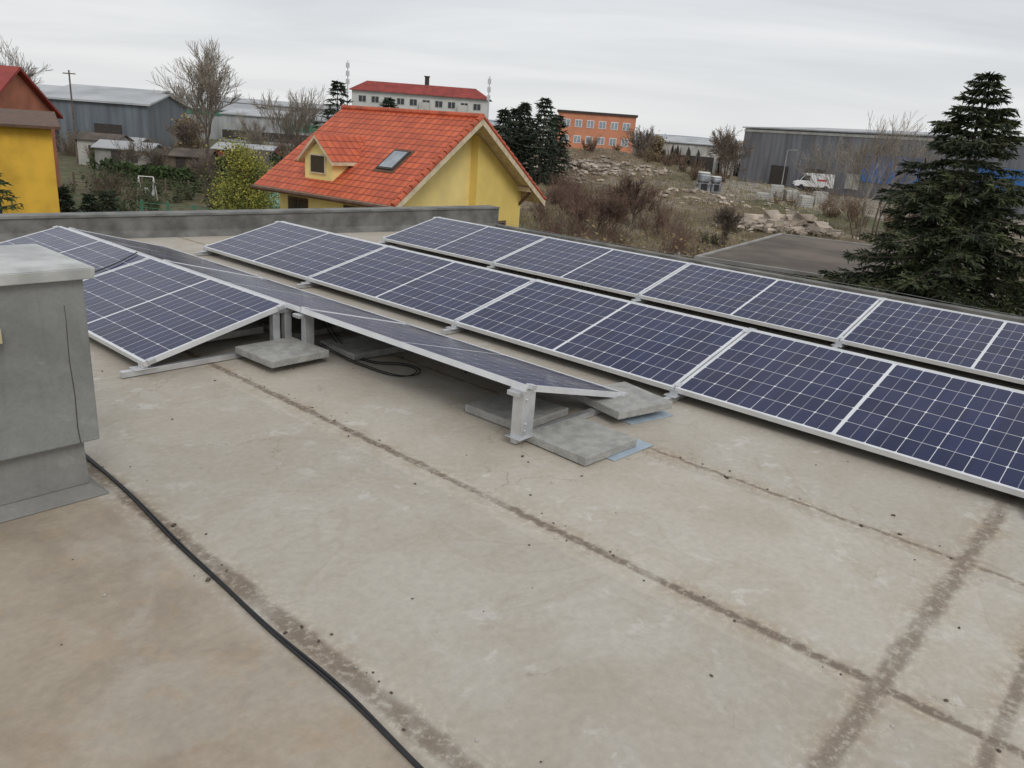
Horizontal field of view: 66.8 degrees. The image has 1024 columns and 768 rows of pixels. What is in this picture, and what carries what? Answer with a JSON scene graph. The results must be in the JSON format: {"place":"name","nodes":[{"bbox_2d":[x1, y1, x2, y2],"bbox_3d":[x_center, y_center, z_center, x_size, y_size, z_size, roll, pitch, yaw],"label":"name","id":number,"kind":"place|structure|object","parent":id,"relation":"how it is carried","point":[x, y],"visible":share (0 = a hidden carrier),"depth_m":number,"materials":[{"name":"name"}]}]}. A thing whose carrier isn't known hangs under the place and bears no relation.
{"place":"outdoors","nodes":[
{"label":"outdoors","id":0,"kind":"place"},
{"bbox_2d":[0,65,62,186],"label":"red roof house","id":1,"kind":"structure","parent":0,"point":[20,89],"depth_m":49.01,"materials":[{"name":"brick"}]},
{"bbox_2d":[0,0,1023,140],"label":"sky","id":2,"kind":"structure","parent":0,"point":[694,68],"materials":[{"name":"grey"}]},
{"bbox_2d":[57,139,1023,309],"bbox_3d":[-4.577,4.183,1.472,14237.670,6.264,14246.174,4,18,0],"label":"ground","id":3,"kind":"structure","parent":0,"point":[68,165],"depth_m":73.12,"materials":[{"name":"soil"}]},
{"bbox_2d":[0,173,23,211],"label":"spruce tree","id":4,"kind":"object","parent":3,"relation":"on","point":[11,199],"visible":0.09,"depth_m":22.38,"materials":[{"name":"green plant"}]},
{"bbox_2d":[0,36,53,90],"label":"bare tree","id":5,"kind":"object","parent":3,"relation":"on","point":[31,73],"visible":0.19,"depth_m":71.46,"materials":[{"name":"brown plant"}]},
{"bbox_2d":[0,126,59,213],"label":"walls","id":6,"kind":"structure","parent":3,"relation":"on","point":[27,167],"depth_m":29.40,"materials":[{"name":"paint"}]},
{"bbox_2d":[0,108,60,129],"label":"roof","id":7,"kind":"structure","parent":6,"relation":"on","point":[28,118],"depth_m":30.05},
{"bbox_2d":[57,184,79,212],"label":"thuja tree","id":8,"kind":"object","parent":3,"relation":"on","point":[67,197],"visible":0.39,"depth_m":34.56,"materials":[{"name":"green plant"}]},
{"bbox_2d":[63,70,78,163],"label":"utility pole","id":9,"kind":"object","parent":3,"relation":"on","point":[76,149],"visible":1,"depth_m":74.64,"materials":[{"name":"brown wood"}]},
{"bbox_2d":[76,193,99,211],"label":"thuja tree","id":10,"kind":"object","parent":3,"relation":"on","point":[87,198],"visible":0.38,"depth_m":34.88,"materials":[{"name":"green plant"}]},
{"bbox_2d":[72,131,134,164],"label":"garden shed","id":11,"kind":"structure","parent":3,"relation":"on","point":[90,138],"depth_m":75.76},
{"bbox_2d":[93,189,120,211],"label":"thuja tree","id":12,"kind":"object","parent":3,"relation":"on","point":[105,201],"visible":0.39,"depth_m":34.47,"materials":[{"name":"green plant"}]},
{"bbox_2d":[36,84,189,151],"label":"corrugated barn","id":13,"kind":"structure","parent":3,"relation":"on","point":[122,112],"depth_m":89.44,"materials":[{"name":"metal"}]},
{"bbox_2d":[55,123,121,151],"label":"doors","id":14,"kind":"structure","parent":13,"relation":"in","point":[98,127],"depth_m":89.33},
{"bbox_2d":[84,167,143,201],"bbox_3d":[-23.251,-11.221,45.530,2.624,2.974,2.498,4,18,0],"label":"shrub","id":15,"kind":"object","parent":3,"relation":"on","point":[106,185],"visible":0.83,"depth_m":44.99,"materials":[{"name":"green plant"}]},
{"bbox_2d":[65,84,171,94],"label":"corrugated barn","id":16,"kind":"structure","parent":3,"relation":"on","point":[117,88],"depth_m":110.75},
{"bbox_2d":[90,139,163,168],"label":"garden shed","id":17,"kind":"structure","parent":3,"relation":"on","point":[103,149],"depth_m":69.97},
{"bbox_2d":[111,135,143,175],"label":"bare tree","id":18,"kind":"object","parent":3,"relation":"on","point":[129,154],"visible":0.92,"depth_m":63.69,"materials":[{"name":"brown plant"}]},
{"bbox_2d":[60,193,221,211],"bbox_3d":[-22.847,-9.590,42.141,21.326,1.315,0.113,7,18,8],"label":"garden fence","id":19,"kind":"object","parent":3,"relation":"on","point":[141,202],"visible":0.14,"depth_m":41.48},
{"bbox_2d":[72,172,227,199],"bbox_3d":[-21.049,-13.511,54.496,20.130,1.470,0.105,5,18,3],"label":"garden fence","id":20,"kind":"object","parent":3,"relation":"on","point":[142,182],"visible":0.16,"depth_m":54.65,"materials":[{"name":"green wood"}]},
{"bbox_2d":[134,134,177,167],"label":"bare tree","id":21,"kind":"object","parent":3,"relation":"on","point":[147,154],"visible":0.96,"depth_m":59.82,"materials":[{"name":"brown plant"}]},
{"bbox_2d":[86,148,232,172],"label":"thuja hedge","id":22,"kind":"object","parent":3,"relation":"on","point":[91,159],"visible":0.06,"depth_m":70.98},
{"bbox_2d":[56,164,279,212],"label":"garden shrubs","id":23,"kind":"object","parent":3,"relation":"on","point":[149,196],"visible":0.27,"depth_m":51.54,"materials":[{"name":"plant"}]},
{"bbox_2d":[55,121,291,159],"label":"shrub thicket","id":24,"kind":"object","parent":3,"relation":"on","point":[66,147],"visible":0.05,"depth_m":84.70,"materials":[{"name":"green plant"}]},
{"bbox_2d":[94,157,265,193],"bbox_3d":[-24.427,-15.778,59.646,16.803,2.080,2.750,7,18,7],"label":"thuja hedge","id":25,"kind":"object","parent":3,"relation":"on","point":[160,172],"visible":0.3,"depth_m":59.69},
{"bbox_2d":[165,112,207,148],"bbox_3d":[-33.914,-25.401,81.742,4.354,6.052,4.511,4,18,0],"label":"bare tree","id":26,"kind":"object","parent":3,"relation":"on","point":[182,132],"visible":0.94,"depth_m":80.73,"materials":[{"name":"brown plant"}]},
{"bbox_2d":[159,147,218,169],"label":"garden shed","id":27,"kind":"structure","parent":3,"relation":"on","point":[180,157],"depth_m":69.20,"materials":[{"name":"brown wood"}]},
{"bbox_2d":[175,157,198,169],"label":"door and window","id":28,"kind":"structure","parent":27,"relation":"in","point":[180,161],"depth_m":69.13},
{"bbox_2d":[146,37,243,170],"bbox_3d":[-24.198,-21.708,62.377,7.255,11.868,7.557,4,18,0],"label":"bare tree","id":29,"kind":"object","parent":3,"relation":"on","point":[206,80],"visible":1,"depth_m":60.59,"materials":[{"name":"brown plant"}]},
{"bbox_2d":[188,148,223,199],"bbox_3d":[-21.374,-14.672,54.460,2.688,3.900,2.262,4,18,0],"label":"bare tree","id":30,"kind":"object","parent":3,"relation":"on","point":[201,167],"visible":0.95,"depth_m":54.23,"materials":[{"name":"brown plant"}]},
{"bbox_2d":[183,99,267,139],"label":"industrial hall","id":31,"kind":"structure","parent":3,"relation":"on","point":[216,129],"depth_m":158.30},
{"bbox_2d":[200,125,283,209],"bbox_3d":[-12.729,-9.303,37.199,4.442,5.850,4.522,4,18,0],"label":"yellow green tree","id":32,"kind":"object","parent":3,"relation":"on","point":[243,194],"visible":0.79,"depth_m":36.67,"materials":[{"name":"green plant"}]},
{"bbox_2d":[210,142,282,158],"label":"garden shed","id":33,"kind":"structure","parent":3,"relation":"on","point":[258,147],"depth_m":81.99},
{"bbox_2d":[233,112,279,145],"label":"bare tree","id":34,"kind":"object","parent":3,"relation":"on","point":[257,133],"visible":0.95,"depth_m":86.39,"materials":[{"name":"brown plant"}]},
{"bbox_2d":[174,93,340,113],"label":"industrial hall","id":35,"kind":"structure","parent":3,"relation":"on","point":[285,104],"depth_m":202.69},
{"bbox_2d":[219,108,330,146],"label":"industrial hall","id":36,"kind":"structure","parent":3,"relation":"on","point":[230,116],"depth_m":151.12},
{"bbox_2d":[268,147,288,165],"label":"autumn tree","id":37,"kind":"object","parent":3,"relation":"on","point":[275,158],"visible":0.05,"depth_m":58.17,"materials":[{"name":"green plant"}]},
{"bbox_2d":[245,86,334,150],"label":"bare tree","id":38,"kind":"object","parent":3,"relation":"on","point":[305,113],"visible":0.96,"depth_m":70.21,"materials":[{"name":"brown plant"}]},
{"bbox_2d":[273,131,307,157],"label":"bare tree","id":39,"kind":"object","parent":3,"relation":"on","point":[285,148],"visible":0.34,"depth_m":65.70,"materials":[{"name":"brown plant"}]},
{"bbox_2d":[312,80,352,133],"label":"pine tree","id":40,"kind":"object","parent":3,"relation":"on","point":[332,111],"visible":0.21,"depth_m":65.79,"materials":[{"name":"green plant"}]},
{"bbox_2d":[379,97,398,107],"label":"pine tree","id":41,"kind":"object","parent":3,"relation":"on","point":[388,101],"visible":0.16,"depth_m":67.81,"materials":[{"name":"green plant"}]},
{"bbox_2d":[280,135,520,226],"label":"walls","id":42,"kind":"structure","parent":3,"relation":"on","point":[472,171],"depth_m":29.87,"materials":[{"name":"paint"}]},
{"bbox_2d":[253,109,540,206],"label":"roof","id":43,"kind":"structure","parent":42,"relation":"on","point":[428,139],"depth_m":28.75,"materials":[{"name":"tile"}]},
{"bbox_2d":[297,135,364,180],"bbox_3d":[-6.429,-8.435,29.115,1.900,1.648,2.501,17,22,33],"label":"dormer","id":44,"kind":"object","parent":43,"relation":"on","point":[328,157],"visible":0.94,"depth_m":28.32,"materials":[{"name":"ceramic"}]},
{"bbox_2d":[295,149,414,172],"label":"roof windows","id":45,"kind":"structure","parent":43,"relation":"in","point":[393,160],"depth_m":27.74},
{"bbox_2d":[250,119,545,206],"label":"barge boards","id":46,"kind":"object","parent":43,"relation":"attached to","point":[483,123],"visible":0.51,"depth_m":28.09,"materials":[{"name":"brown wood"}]},
{"bbox_2d":[341,105,545,206],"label":"ridge tiles","id":47,"kind":"object","parent":43,"relation":"attached to","point":[479,117],"visible":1,"depth_m":28.73,"materials":[{"name":"tile"}]},
{"bbox_2d":[288,196,505,224],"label":"windows","id":48,"kind":"structure","parent":42,"relation":"attached to","point":[294,202],"depth_m":29.51,"materials":[{"name":"black glass"}]},
{"bbox_2d":[352,90,488,117],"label":"walls","id":49,"kind":"structure","parent":3,"relation":"on","point":[431,98],"depth_m":188.83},
{"bbox_2d":[358,95,480,110],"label":"windows","id":50,"kind":"structure","parent":49,"relation":"attached to","point":[413,102],"depth_m":188.92,"materials":[{"name":"grey glass"}]},
{"bbox_2d":[349,81,491,101],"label":"hip roof","id":51,"kind":"structure","parent":49,"relation":"on","point":[419,89],"depth_m":188.77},
{"bbox_2d":[381,99,467,111],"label":"balconies","id":52,"kind":"structure","parent":49,"relation":"attached to","point":[425,106],"depth_m":188.18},
{"bbox_2d":[493,108,520,156],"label":"pine tree","id":53,"kind":"object","parent":3,"relation":"on","point":[505,120],"visible":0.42,"depth_m":94.53,"materials":[{"name":"green plant"}]},
{"bbox_2d":[502,107,531,167],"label":"pine tree","id":54,"kind":"object","parent":3,"relation":"on","point":[513,113],"visible":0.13,"depth_m":97.13,"materials":[{"name":"green plant"}]},
{"bbox_2d":[506,101,541,179],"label":"pine tree","id":55,"kind":"object","parent":3,"relation":"on","point":[525,109],"visible":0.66,"depth_m":95.40,"materials":[{"name":"green plant"}]},
{"bbox_2d":[521,97,562,185],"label":"pine tree","id":56,"kind":"object","parent":3,"relation":"on","point":[540,150],"visible":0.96,"depth_m":94.12,"materials":[{"name":"green plant"}]},
{"bbox_2d":[537,114,575,184],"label":"pine tree","id":57,"kind":"object","parent":3,"relation":"on","point":[563,135],"visible":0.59,"depth_m":97.11,"materials":[{"name":"green plant"}]},
{"bbox_2d":[557,112,635,152],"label":"walls","id":58,"kind":"structure","parent":3,"relation":"on","point":[583,132],"depth_m":160.72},
{"bbox_2d":[563,118,629,146],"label":"windows","id":59,"kind":"structure","parent":58,"relation":"attached to","point":[590,124],"depth_m":160.69,"materials":[{"name":"glass"}]},
{"bbox_2d":[557,109,637,117],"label":"roof parapet","id":60,"kind":"structure","parent":58,"relation":"on","point":[596,113],"depth_m":159.51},
{"bbox_2d":[524,155,671,176],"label":"rubble pile","id":61,"kind":"object","parent":3,"relation":"on","point":[588,164],"visible":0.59,"depth_m":106.99,"materials":[{"name":"stone"}]},
{"bbox_2d":[562,187,644,237],"bbox_3d":[5.772,-10.516,48.782,5.250,3.802,2.714,-3,19,-22],"label":"bare tree","id":62,"kind":"object","parent":3,"relation":"on","point":[621,208],"visible":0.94,"depth_m":48.40,"materials":[{"name":"brown plant"}]},
{"bbox_2d":[501,214,740,258],"bbox_3d":[3.487,-3.693,26.202,9.040,4.175,6.964,4,18,0],"label":"shrub thicket","id":63,"kind":"object","parent":3,"relation":"on","point":[700,250],"depth_m":26.88,"materials":[{"name":"brown plant"}]},
{"bbox_2d":[525,167,723,257],"bbox_3d":[6.664,-12.334,53.398,12.157,3.938,32.253,4,18,0],"label":"bramble thicket","id":64,"kind":"object","parent":3,"relation":"on","point":[569,194],"visible":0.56,"depth_m":52.03,"materials":[{"name":"brown plant"}]},
{"bbox_2d":[601,174,660,228],"bbox_3d":[8.312,-12.709,54.454,4.008,3.999,4.134,4,18,0],"label":"bare tree","id":65,"kind":"object","parent":3,"relation":"on","point":[627,185],"visible":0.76,"depth_m":53.89,"materials":[{"name":"brown plant"}]},
{"bbox_2d":[533,133,733,184],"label":"shrub thicket","id":66,"kind":"object","parent":3,"relation":"on","point":[664,160],"visible":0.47,"depth_m":114.32,"materials":[{"name":"brown plant"}]},
{"bbox_2d":[620,125,660,159],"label":"bare tree","id":67,"kind":"object","parent":3,"relation":"on","point":[645,140],"visible":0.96,"depth_m":133.48,"materials":[{"name":"brown plant"}]},
{"bbox_2d":[645,134,669,161],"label":"autumn tree","id":68,"kind":"object","parent":3,"relation":"on","point":[659,145],"visible":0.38,"depth_m":142.63,"materials":[{"name":"brown plant"}]},
{"bbox_2d":[632,143,739,176],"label":"distant trees","id":69,"kind":"object","parent":3,"relation":"on","point":[688,152],"visible":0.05,"depth_m":171.21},
{"bbox_2d":[519,147,862,256],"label":"dry grass","id":70,"kind":"structure","parent":3,"relation":"on","point":[685,214],"depth_m":71.66,"materials":[{"name":"plant"}]},
{"bbox_2d":[645,134,742,174],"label":"grey warehouse","id":71,"kind":"structure","parent":3,"relation":"on","point":[694,145],"depth_m":176.70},
{"bbox_2d":[681,155,713,172],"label":"doors","id":72,"kind":"structure","parent":71,"relation":"in","point":[708,165],"depth_m":176.99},
{"bbox_2d":[695,171,710,193],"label":"wrapped goods stack","id":73,"kind":"object","parent":3,"relation":"on","point":[703,180],"visible":0.74,"depth_m":91.78,"materials":[{"name":"white paint"}]},
{"bbox_2d":[631,187,797,212],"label":"rubble pile","id":74,"kind":"object","parent":3,"relation":"on","point":[694,190],"visible":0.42,"depth_m":79.89,"materials":[{"name":"stone"}]},
{"bbox_2d":[709,176,721,194],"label":"wrapped goods stack","id":75,"kind":"object","parent":3,"relation":"on","point":[715,184],"visible":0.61,"depth_m":92.80,"materials":[{"name":"white paint"}]},
{"bbox_2d":[708,205,745,247],"bbox_3d":[13.393,-9.884,48.915,2.398,2.802,2.493,4,18,0],"label":"small tree","id":76,"kind":"object","parent":3,"relation":"on","point":[726,217],"visible":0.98,"depth_m":48.52,"materials":[{"name":"brown plant"}]},
{"bbox_2d":[718,136,739,177],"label":"bare tree","id":77,"kind":"object","parent":3,"relation":"on","point":[735,156],"visible":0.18,"depth_m":119.77,"materials":[{"name":"brown plant"}]},
{"bbox_2d":[706,124,755,182],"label":"bare tree","id":78,"kind":"object","parent":3,"relation":"on","point":[726,143],"visible":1,"depth_m":102.09,"materials":[{"name":"brown plant"}]},
{"bbox_2d":[769,184,783,199],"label":"paving stone pallet","id":79,"kind":"object","parent":3,"relation":"on","point":[776,188],"visible":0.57,"depth_m":91.68,"materials":[{"name":"grey stone"}]},
{"bbox_2d":[715,210,858,239],"bbox_3d":[21.925,-12.544,61.609,11.530,2.350,6.942,4,18,0],"label":"rubble pile","id":80,"kind":"object","parent":3,"relation":"on","point":[802,224],"visible":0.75,"depth_m":60.03,"materials":[{"name":"stone"}]},
{"bbox_2d":[797,195,813,208],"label":"paving stone pallet","id":81,"kind":"object","parent":3,"relation":"on","point":[805,201],"visible":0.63,"depth_m":89.31,"materials":[{"name":"grey stone"}]},
{"bbox_2d":[792,173,834,189],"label":"white van","id":82,"kind":"object","parent":3,"relation":"on","point":[800,182],"visible":0.75,"depth_m":125.48,"materials":[{"name":"paint"}]},
{"bbox_2d":[813,191,828,206],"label":"paving stone pallet","id":83,"kind":"object","parent":3,"relation":"on","point":[816,195],"visible":0.59,"depth_m":91.94,"materials":[{"name":"grey stone"}]},
{"bbox_2d":[772,186,916,234],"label":"shrub thicket","id":84,"kind":"object","parent":3,"relation":"on","point":[852,208],"visible":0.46,"depth_m":75.53,"materials":[{"name":"brown plant"}]},
{"bbox_2d":[694,233,995,302],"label":"flat roof garage","id":85,"kind":"structure","parent":3,"relation":"on","point":[786,254],"depth_m":22.12,"materials":[{"name":"concrete"}]},
{"bbox_2d":[790,110,930,240],"bbox_3d":[25.665,-15.360,57.918,8.821,10.056,6.648,-4,20,-24],"label":"bare tree","id":86,"kind":"object","parent":3,"relation":"on","point":[883,148],"visible":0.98,"depth_m":57.40,"materials":[{"name":"brown plant"}]},
{"bbox_2d":[699,227,1023,279],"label":"shrub thicket","id":87,"kind":"object","parent":3,"relation":"on","point":[715,236],"visible":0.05,"depth_m":50.23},
{"bbox_2d":[738,127,1023,219],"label":"grey warehouse","id":88,"kind":"structure","parent":3,"relation":"on","point":[765,162],"depth_m":131.77,"materials":[{"name":"metal"}]},
{"bbox_2d":[768,165,824,191],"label":"doors","id":89,"kind":"structure","parent":88,"relation":"in","point":[776,172],"depth_m":139.04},
{"bbox_2d":[785,71,1023,317],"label":"spruce tree","id":90,"kind":"object","parent":3,"relation":"on","point":[957,210],"visible":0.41,"depth_m":14.15,"materials":[{"name":"green plant"}]},
{"bbox_2d":[868,124,954,234],"bbox_3d":[31.742,-16.189,62.460,5.768,9.636,4.585,-3,19,-21],"label":"bare tree","id":91,"kind":"object","parent":3,"relation":"on","point":[908,177],"visible":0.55,"depth_m":61.90,"materials":[{"name":"brown plant"}]},
{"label":"facade walls","id":92,"kind":"object","parent":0,"visible":0},
{"bbox_2d":[0,231,1023,767],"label":"flat roof","id":93,"kind":"structure","parent":92,"relation":"on","point":[588,651],"depth_m":2.94,"materials":[{"name":"concrete"}]},
{"bbox_2d":[0,244,109,522],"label":"rooftop vent shaft","id":94,"kind":"object","parent":93,"relation":"on","point":[48,420],"visible":1,"depth_m":3.14,"materials":[{"name":"grey concrete"}]},
{"bbox_2d":[206,323,263,341],"bbox_3d":[-2.193,-0.421,5.839,0.449,0.050,0.468,19,23,38],"label":"ballast paver","id":95,"kind":"object","parent":93,"relation":"on","point":[249,329],"visible":0.35,"depth_m":5.76,"materials":[{"name":"concrete"}]},
{"bbox_2d":[0,205,499,240],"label":"parapet wall","id":96,"kind":"structure","parent":93,"relation":"on","point":[153,224],"depth_m":10.64,"materials":[{"name":"concrete"}]},
{"bbox_2d":[85,453,423,767],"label":"power cable","id":97,"kind":"object","parent":93,"relation":"on","point":[343,691],"visible":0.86,"depth_m":2.54,"materials":[{"name":"rubber"}]},
{"bbox_2d":[235,337,328,367],"bbox_3d":[-1.587,-0.223,5.372,0.453,0.050,0.473,19,23,38],"label":"ballast paver","id":98,"kind":"object","parent":93,"relation":"on","point":[276,353],"visible":1,"depth_m":5.30,"materials":[{"name":"concrete"}]},
{"bbox_2d":[262,317,342,338],"bbox_3d":[-1.672,-0.456,6.207,0.440,0.050,0.460,18,22,36],"label":"ballast paver","id":99,"kind":"object","parent":93,"relation":"on","point":[320,328],"visible":0.39,"depth_m":6.14,"materials":[{"name":"concrete"}]},
{"bbox_2d":[0,226,628,443],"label":"solar panel array","id":100,"kind":"object","parent":93,"relation":"on","point":[148,305],"visible":0.88,"depth_m":5.57,"materials":[{"name":"glass"}]},
{"bbox_2d":[320,334,404,359],"bbox_3d":[-1.119,-0.285,5.810,0.458,0.050,0.477,19,23,38],"label":"ballast paver","id":101,"kind":"object","parent":93,"relation":"on","point":[357,347],"visible":0.71,"depth_m":5.72,"materials":[{"name":"concrete"}]},
{"bbox_2d":[319,320,420,376],"bbox_3d":[-1.095,-0.283,5.569,1.120,0.203,0.277,16,22,33],"label":"coiled cable","id":102,"kind":"object","parent":93,"relation":"on","point":[397,375],"visible":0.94,"depth_m":5.49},
{"bbox_2d":[465,392,567,428],"bbox_3d":[0.031,0.158,4.724,0.449,0.054,0.468,19,23,38],"label":"ballast paver","id":103,"kind":"object","parent":93,"relation":"on","point":[496,409],"visible":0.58,"depth_m":4.66,"materials":[{"name":"concrete"}]},
{"bbox_2d":[61,295,1001,767],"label":"roof grit","id":104,"kind":"object","parent":93,"relation":"on","point":[529,545],"visible":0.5,"depth_m":3.18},
{"bbox_2d":[525,416,652,465],"bbox_3d":[0.434,0.308,4.358,0.507,0.054,0.572,19,23,38],"label":"ballast paver","id":105,"kind":"object","parent":93,"relation":"on","point":[581,441],"visible":0.86,"depth_m":4.28,"materials":[{"name":"concrete"}]},
{"bbox_2d":[194,221,1023,497],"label":"solar panel array","id":106,"kind":"object","parent":93,"relation":"on","point":[966,429],"visible":1,"depth_m":5.50,"materials":[{"name":"glass"}]},
{"bbox_2d":[572,382,672,424],"bbox_3d":[0.701,0.119,4.926,0.480,0.098,0.440,-9,22,-35],"label":"ballast paver","id":107,"kind":"object","parent":93,"relation":"on","point":[636,405],"visible":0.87,"depth_m":4.81,"materials":[{"name":"concrete"}]},
{"bbox_2d":[378,216,1023,384],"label":"solar panel array","id":108,"kind":"object","parent":93,"relation":"on","point":[974,344],"visible":0.97,"depth_m":7.76,"materials":[{"name":"glass"}]},
{"bbox_2d":[495,224,1023,323],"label":"roof edge flashing","id":109,"kind":"object","parent":93,"relation":"on","point":[863,291],"depth_m":10.24,"materials":[{"name":"metal"}]},
{"bbox_2d":[501,222,1022,316],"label":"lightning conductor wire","id":110,"kind":"object","parent":93,"relation":"on","point":[782,273],"visible":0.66,"depth_m":9.92,"materials":[{"name":"metal"}]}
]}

